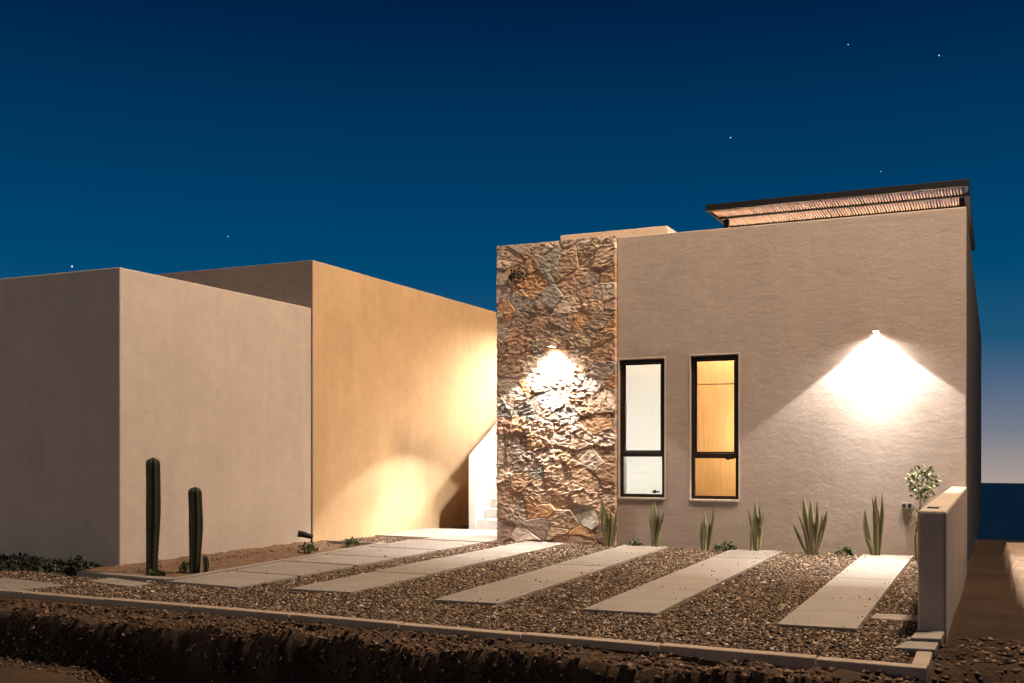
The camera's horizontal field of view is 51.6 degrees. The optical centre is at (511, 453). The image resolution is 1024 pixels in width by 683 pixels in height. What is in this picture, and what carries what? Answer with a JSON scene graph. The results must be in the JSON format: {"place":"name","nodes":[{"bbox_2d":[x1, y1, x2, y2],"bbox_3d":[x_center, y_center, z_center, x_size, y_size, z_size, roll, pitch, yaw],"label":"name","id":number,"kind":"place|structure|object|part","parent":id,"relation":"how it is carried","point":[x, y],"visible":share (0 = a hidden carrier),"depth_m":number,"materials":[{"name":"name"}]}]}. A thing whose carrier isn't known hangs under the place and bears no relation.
{"place":"outdoors","nodes":[
{"label":"outdoors","id":0,"kind":"place"},
{"bbox_2d":[469,422,496,529],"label":"staircase","id":1,"kind":"structure","parent":0,"point":[482,486],"depth_m":17.84,"materials":[{"name":"white paint"}]},
{"bbox_2d":[0,525,1023,682],"bbox_3d":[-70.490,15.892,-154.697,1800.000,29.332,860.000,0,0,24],"label":"ground","id":2,"kind":"structure","parent":0,"point":[991,603],"depth_m":7.84,"materials":[{"name":"brown soil"}]},
{"bbox_2d":[0,578,63,590],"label":"concrete slab","id":3,"kind":"structure","parent":2,"relation":"on","point":[12,583],"depth_m":10.25,"materials":[{"name":"grey concrete"}]},
{"bbox_2d":[0,552,97,575],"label":"ground cover","id":4,"kind":"object","parent":2,"relation":"on","point":[31,564],"visible":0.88,"depth_m":11.71,"materials":[{"name":"green plant"}]},
{"bbox_2d":[65,555,90,571],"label":"plant","id":5,"kind":"object","parent":2,"relation":"on","point":[75,563],"visible":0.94,"depth_m":11.38,"materials":[{"name":"green plant"}]},
{"bbox_2d":[86,578,150,586],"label":"concrete slab","id":6,"kind":"structure","parent":2,"relation":"on","point":[123,582],"depth_m":10.41,"materials":[{"name":"grey concrete"}]},
{"bbox_2d":[0,267,310,567],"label":"beige building","id":7,"kind":"structure","parent":2,"relation":"on","point":[113,381],"depth_m":12.38,"materials":[{"name":"paint"}]},
{"bbox_2d":[82,540,361,577],"bbox_3d":[-3.057,1.254,12.964,1.296,0.084,4.420,0,0,24],"label":"planting bed","id":8,"kind":"object","parent":2,"relation":"on","point":[170,568],"visible":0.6,"depth_m":12.84,"materials":[{"name":"soil"}]},
{"bbox_2d":[145,457,161,574],"bbox_3d":[-3.738,0.672,11.043,0.182,1.275,0.181,0,0,24],"label":"column cactus","id":9,"kind":"object","parent":8,"relation":"on","point":[153,501],"depth_m":11.01,"materials":[{"name":"green plant"}]},
{"bbox_2d":[146,569,165,576],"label":"plant","id":10,"kind":"object","parent":8,"relation":"on","point":[159,572],"visible":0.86,"depth_m":10.95,"materials":[{"name":"green plant"}]},
{"bbox_2d":[178,560,188,571],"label":"plant","id":11,"kind":"object","parent":8,"relation":"on","point":[184,565],"visible":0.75,"depth_m":11.48,"materials":[{"name":"green plant"}]},
{"bbox_2d":[187,487,209,573],"bbox_3d":[-3.339,0.830,11.347,0.258,0.960,0.178,0,0,2],"label":"column cactus","id":12,"kind":"object","parent":8,"relation":"on","point":[196,512],"depth_m":11.30,"materials":[{"name":"green plant"}]},
{"bbox_2d":[297,530,312,542],"bbox_3d":[-2.728,1.158,14.004,0.209,0.304,0.090,0,0,-8],"label":"garden spotlight","id":13,"kind":"object","parent":8,"relation":"on","point":[303,534],"visible":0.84,"depth_m":13.97,"materials":[{"name":"plastic"}]},
{"bbox_2d":[297,542,318,552],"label":"plant","id":14,"kind":"object","parent":8,"relation":"on","point":[304,547],"visible":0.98,"depth_m":13.64,"materials":[{"name":"green plant"}]},
{"bbox_2d":[343,536,362,546],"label":"plant","id":15,"kind":"object","parent":8,"relation":"on","point":[356,542],"visible":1,"depth_m":14.55,"materials":[{"name":"green plant"}]},
{"bbox_2d":[77,540,385,582],"bbox_3d":[-3.050,1.319,12.890,1.399,0.162,4.669,0,0,24],"label":"bed edging","id":16,"kind":"object","parent":2,"relation":"on","point":[91,574],"visible":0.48,"depth_m":11.11,"materials":[{"name":"concrete"}]},
{"bbox_2d":[170,571,296,588],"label":"concrete slab","id":17,"kind":"structure","parent":2,"relation":"on","point":[233,579],"depth_m":10.57,"materials":[{"name":"grey concrete"}]},
{"bbox_2d":[232,561,353,577],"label":"concrete slab","id":18,"kind":"structure","parent":2,"relation":"on","point":[298,569],"depth_m":11.60,"materials":[{"name":"grey concrete"}]},
{"bbox_2d":[154,260,496,540],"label":"ochre building","id":19,"kind":"structure","parent":2,"relation":"on","point":[403,399],"depth_m":16.77,"materials":[{"name":"paint"}]},
{"bbox_2d":[288,554,393,566],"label":"concrete slab","id":20,"kind":"structure","parent":2,"relation":"on","point":[357,561],"depth_m":12.56,"materials":[{"name":"grey concrete"}]},
{"bbox_2d":[289,572,427,593],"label":"concrete slab","id":21,"kind":"structure","parent":2,"relation":"on","point":[359,582],"depth_m":10.34,"materials":[{"name":"grey concrete"}]},
{"bbox_2d":[328,547,437,559],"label":"concrete slab","id":22,"kind":"structure","parent":2,"relation":"on","point":[397,553],"depth_m":13.46,"materials":[{"name":"beige concrete"}]},
{"bbox_2d":[370,539,481,551],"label":"concrete slab","id":23,"kind":"structure","parent":2,"relation":"on","point":[440,545],"depth_m":14.64,"materials":[{"name":"beige concrete"}]},
{"bbox_2d":[375,528,478,538],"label":"concrete slab","id":24,"kind":"structure","parent":2,"relation":"on","point":[423,533],"depth_m":16.91,"materials":[{"name":"beige concrete"}]},
{"bbox_2d":[373,558,489,576],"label":"concrete slab","id":25,"kind":"structure","parent":2,"relation":"on","point":[434,566],"depth_m":11.75,"materials":[{"name":"grey concrete"}]},
{"bbox_2d":[0,536,917,662],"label":"gravel","id":26,"kind":"structure","parent":2,"relation":"on","point":[790,581],"depth_m":9.27,"materials":[{"name":"brown gravel"}]},
{"bbox_2d":[600,498,618,546],"bbox_3d":[1.337,0.937,14.548,0.264,0.686,0.136,0,0,24],"label":"snake plant","id":27,"kind":"object","parent":26,"relation":"on","point":[609,526],"visible":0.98,"depth_m":14.53,"materials":[{"name":"green plant"}]},
{"bbox_2d":[699,506,713,550],"bbox_3d":[2.568,0.945,13.930,0.209,0.671,0.107,0,0,24],"label":"snake plant","id":28,"kind":"object","parent":26,"relation":"on","point":[705,539],"visible":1,"depth_m":13.92,"materials":[{"name":"green plant"}]},
{"bbox_2d":[793,495,826,554],"bbox_3d":[3.751,0.900,13.372,0.452,0.760,0.133,0,0,32],"label":"snake plant","id":29,"kind":"object","parent":26,"relation":"on","point":[813,536],"visible":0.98,"depth_m":13.34,"materials":[{"name":"green plant"}]},
{"bbox_2d":[422,533,496,542],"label":"concrete slab","id":30,"kind":"structure","parent":2,"relation":"on","point":[471,537],"depth_m":15.86,"materials":[{"name":"beige concrete"}]},
{"bbox_2d":[0,588,932,682],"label":"kerb","id":31,"kind":"structure","parent":2,"relation":"on","point":[919,667],"depth_m":7.26,"materials":[{"name":"concrete"}]},
{"bbox_2d":[465,530,496,533],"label":"concrete slab","id":32,"kind":"structure","parent":2,"relation":"on","point":[485,532],"depth_m":16.89,"materials":[{"name":"beige concrete"}]},
{"bbox_2d":[443,548,537,561],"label":"concrete slab","id":33,"kind":"structure","parent":2,"relation":"on","point":[492,554],"depth_m":13.25,"materials":[{"name":"beige concrete"}]},
{"bbox_2d":[434,580,559,607],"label":"concrete slab","id":34,"kind":"structure","parent":2,"relation":"on","point":[502,591],"depth_m":9.57,"materials":[{"name":"grey concrete"}]},
{"bbox_2d":[0,601,1018,682],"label":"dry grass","id":35,"kind":"structure","parent":2,"relation":"on","point":[440,646],"depth_m":7.33,"materials":[{"name":"plant"}]},
{"bbox_2d":[0,543,1023,682],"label":"verge rubble","id":36,"kind":"object","parent":2,"relation":"on","point":[758,665],"visible":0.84,"depth_m":7.60,"materials":[{"name":"stone"}]},
{"bbox_2d":[494,541,567,550],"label":"concrete slab","id":37,"kind":"structure","parent":2,"relation":"on","point":[539,546],"depth_m":14.50,"materials":[{"name":"beige concrete"}]},
{"bbox_2d":[503,564,608,584],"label":"concrete slab","id":38,"kind":"structure","parent":2,"relation":"on","point":[561,573],"depth_m":11.10,"materials":[{"name":"grey concrete"}]},
{"bbox_2d":[558,552,645,568],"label":"concrete slab","id":39,"kind":"structure","parent":2,"relation":"on","point":[609,559],"depth_m":12.54,"materials":[{"name":"grey concrete"}]},
{"bbox_2d":[600,545,667,554],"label":"concrete slab","id":40,"kind":"structure","parent":2,"relation":"on","point":[641,549],"depth_m":13.87,"materials":[{"name":"beige concrete"}]},
{"bbox_2d":[629,538,643,545],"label":"plant","id":41,"kind":"object","parent":2,"relation":"on","point":[632,543],"visible":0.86,"depth_m":14.47,"materials":[{"name":"green plant"}]},
{"bbox_2d":[583,587,702,617],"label":"concrete slab","id":42,"kind":"structure","parent":2,"relation":"on","point":[641,601],"depth_m":8.98,"materials":[{"name":"grey concrete"}]},
{"bbox_2d":[648,502,664,546],"bbox_3d":[1.945,0.952,14.306,0.235,0.656,0.149,0,0,3],"label":"snake plant","id":43,"kind":"object","parent":2,"relation":"on","point":[656,524],"visible":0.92,"depth_m":14.29,"materials":[{"name":"green plant"}]},
{"bbox_2d":[639,570,738,592],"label":"concrete slab","id":44,"kind":"structure","parent":2,"relation":"on","point":[704,581],"depth_m":10.49,"materials":[{"name":"grey concrete"}]},
{"bbox_2d":[681,557,765,573],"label":"concrete slab","id":45,"kind":"structure","parent":2,"relation":"on","point":[721,564],"depth_m":12.02,"materials":[{"name":"grey concrete"}]},
{"bbox_2d":[714,539,737,550],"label":"plant","id":46,"kind":"object","parent":2,"relation":"on","point":[728,546],"visible":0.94,"depth_m":13.89,"materials":[{"name":"green plant"}]},
{"bbox_2d":[496,207,980,564],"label":"house","id":47,"kind":"structure","parent":2,"relation":"on","point":[843,412],"depth_m":14.06,"materials":[{"name":"paint"}]},
{"bbox_2d":[508,267,523,283],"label":"plant","id":48,"kind":"object","parent":47,"relation":"on","point":[513,274],"visible":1,"depth_m":15.29,"materials":[{"name":"green plant"}]},
{"bbox_2d":[547,342,556,347],"bbox_3d":[0.562,-1.541,14.956,0.068,0.062,0.216,0,0,24],"label":"wall lamp","id":49,"kind":"object","parent":47,"relation":"attached to","point":[552,344],"visible":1,"depth_m":14.92,"materials":[{"name":"metal"}]},
{"bbox_2d":[618,357,665,499],"bbox_3d":[1.807,-0.351,14.686,0.694,1.962,0.123,0,0,24],"label":"window","id":50,"kind":"structure","parent":47,"relation":"in","point":[653,360],"depth_m":14.69,"materials":[{"name":"brown metal"}]},
{"bbox_2d":[627,364,661,493],"bbox_3d":[1.964,-0.140,15.043,0.697,2.720,0.007,0,0,24],"label":"curtain","id":51,"kind":"object","parent":47,"relation":"hanging from","point":[644,475],"visible":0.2,"depth_m":15.08,"materials":[{"name":"white fabric"}]},
{"bbox_2d":[689,353,739,501],"bbox_3d":[2.731,-0.353,14.265,0.694,1.987,0.123,0,0,24],"label":"window","id":52,"kind":"structure","parent":47,"relation":"in","point":[728,356],"depth_m":14.26,"materials":[{"name":"brown metal"}]},
{"bbox_2d":[696,361,735,495],"bbox_3d":[3.272,-0.200,15.194,1.426,2.900,0.635,0,0,24],"label":"wardrobe","id":53,"kind":"object","parent":47,"relation":"on","point":[715,415],"visible":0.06,"depth_m":15.05,"materials":[{"name":"brown wood"}]},
{"bbox_3d":[2.883,-1.313,15.069,0.810,0.633,0.020,0,0,24],"label":"cupboard door","id":54,"kind":"part","parent":53,"relation":"part of","materials":[{"name":"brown wood"}]},
{"bbox_3d":[2.876,0.093,15.054,0.810,2.155,0.053,0,0,24],"label":"door","id":55,"kind":"part","parent":53,"relation":"part of","materials":[{"name":"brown wood"}]},
{"bbox_2d":[706,179,974,249],"bbox_3d":[5.189,-2.737,16.163,3.360,1.455,4.680,0,0,24],"label":"pergola","id":56,"kind":"object","parent":47,"relation":"on","point":[716,212],"visible":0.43,"depth_m":14.45,"materials":[{"name":"brown wood"}]},
{"bbox_2d":[872,326,879,332],"bbox_3d":[4.551,-1.556,13.254,0.068,0.062,0.236,0,0,24],"label":"wall lamp","id":57,"kind":"object","parent":47,"relation":"attached to","point":[875,329],"visible":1,"depth_m":13.16,"materials":[{"name":"metal"}]},
{"bbox_2d":[901,502,912,508],"bbox_3d":[4.917,0.645,13.190,0.130,0.080,0.054,0,0,24],"label":"outlet box","id":58,"kind":"object","parent":47,"relation":"attached to","point":[904,505],"visible":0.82,"depth_m":13.17,"materials":[{"name":"grey plastic"}]},
{"bbox_2d":[713,549,781,560],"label":"concrete slab","id":59,"kind":"structure","parent":2,"relation":"on","point":[745,553],"depth_m":13.20,"materials":[{"name":"beige concrete"}]},
{"bbox_2d":[747,502,764,550],"bbox_3d":[3.152,0.937,13.763,0.236,0.686,0.180,0,0,24],"label":"snake plant","id":60,"kind":"object","parent":2,"relation":"on","point":[756,526],"visible":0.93,"depth_m":13.70,"materials":[{"name":"green plant"}]},
{"bbox_2d":[777,597,877,635],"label":"concrete slab","id":61,"kind":"structure","parent":2,"relation":"on","point":[825,614],"depth_m":8.24,"materials":[{"name":"grey concrete"}]},
{"bbox_2d":[834,546,855,555],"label":"plant","id":62,"kind":"object","parent":2,"relation":"on","point":[847,552],"visible":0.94,"depth_m":13.30,"materials":[{"name":"green plant"}]},
{"bbox_2d":[811,577,893,602],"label":"concrete slab","id":63,"kind":"structure","parent":2,"relation":"on","point":[843,588],"depth_m":9.76,"materials":[{"name":"grey concrete"}]},
{"bbox_2d":[836,563,905,581],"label":"concrete slab","id":64,"kind":"structure","parent":2,"relation":"on","point":[883,571],"depth_m":11.26,"materials":[{"name":"grey concrete"}]},
{"bbox_2d":[863,495,883,554],"bbox_3d":[4.477,0.877,13.133,0.251,0.805,0.120,0,0,18],"label":"snake plant","id":65,"kind":"object","parent":2,"relation":"on","point":[874,547],"visible":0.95,"depth_m":13.10,"materials":[{"name":"green plant"}]},
{"bbox_2d":[853,554,912,564],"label":"concrete slab","id":66,"kind":"structure","parent":2,"relation":"on","point":[893,559],"depth_m":12.57,"materials":[{"name":"grey concrete"}]},
{"bbox_2d":[870,613,917,621],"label":"concrete slab","id":67,"kind":"structure","parent":2,"relation":"on","point":[899,617],"depth_m":8.20,"materials":[{"name":"grey concrete"}]},
{"bbox_2d":[893,641,938,657],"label":"concrete slab","id":68,"kind":"structure","parent":2,"relation":"on","point":[912,648],"depth_m":6.86,"materials":[{"name":"grey concrete"}]},
{"bbox_2d":[905,465,940,560],"bbox_3d":[4.889,0.710,12.649,0.379,1.182,0.364,0,0,-26],"label":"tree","id":69,"kind":"object","parent":2,"relation":"on","point":[925,475],"visible":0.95,"depth_m":12.64,"materials":[{"name":"green plant"}]},
{"bbox_2d":[910,631,944,646],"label":"concrete slab","id":70,"kind":"structure","parent":2,"relation":"on","point":[930,636],"depth_m":7.19,"materials":[{"name":"grey concrete"}]},
{"bbox_2d":[918,487,966,641],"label":"boundary wall","id":71,"kind":"structure","parent":2,"relation":"on","point":[942,551],"depth_m":7.51,"materials":[{"name":"paint"}]},
{"bbox_2d":[0,0,1023,482],"label":"sky","id":72,"kind":"structure","parent":0,"point":[401,142],"materials":[{"name":"blue"}]},
{"bbox_2d":[977,483,1023,540],"bbox_3d":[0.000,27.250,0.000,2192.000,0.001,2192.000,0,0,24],"label":"sea","id":73,"kind":"structure","parent":0,"point":[1002,511],"depth_m":502.35,"materials":[{"name":"blue liquid"}]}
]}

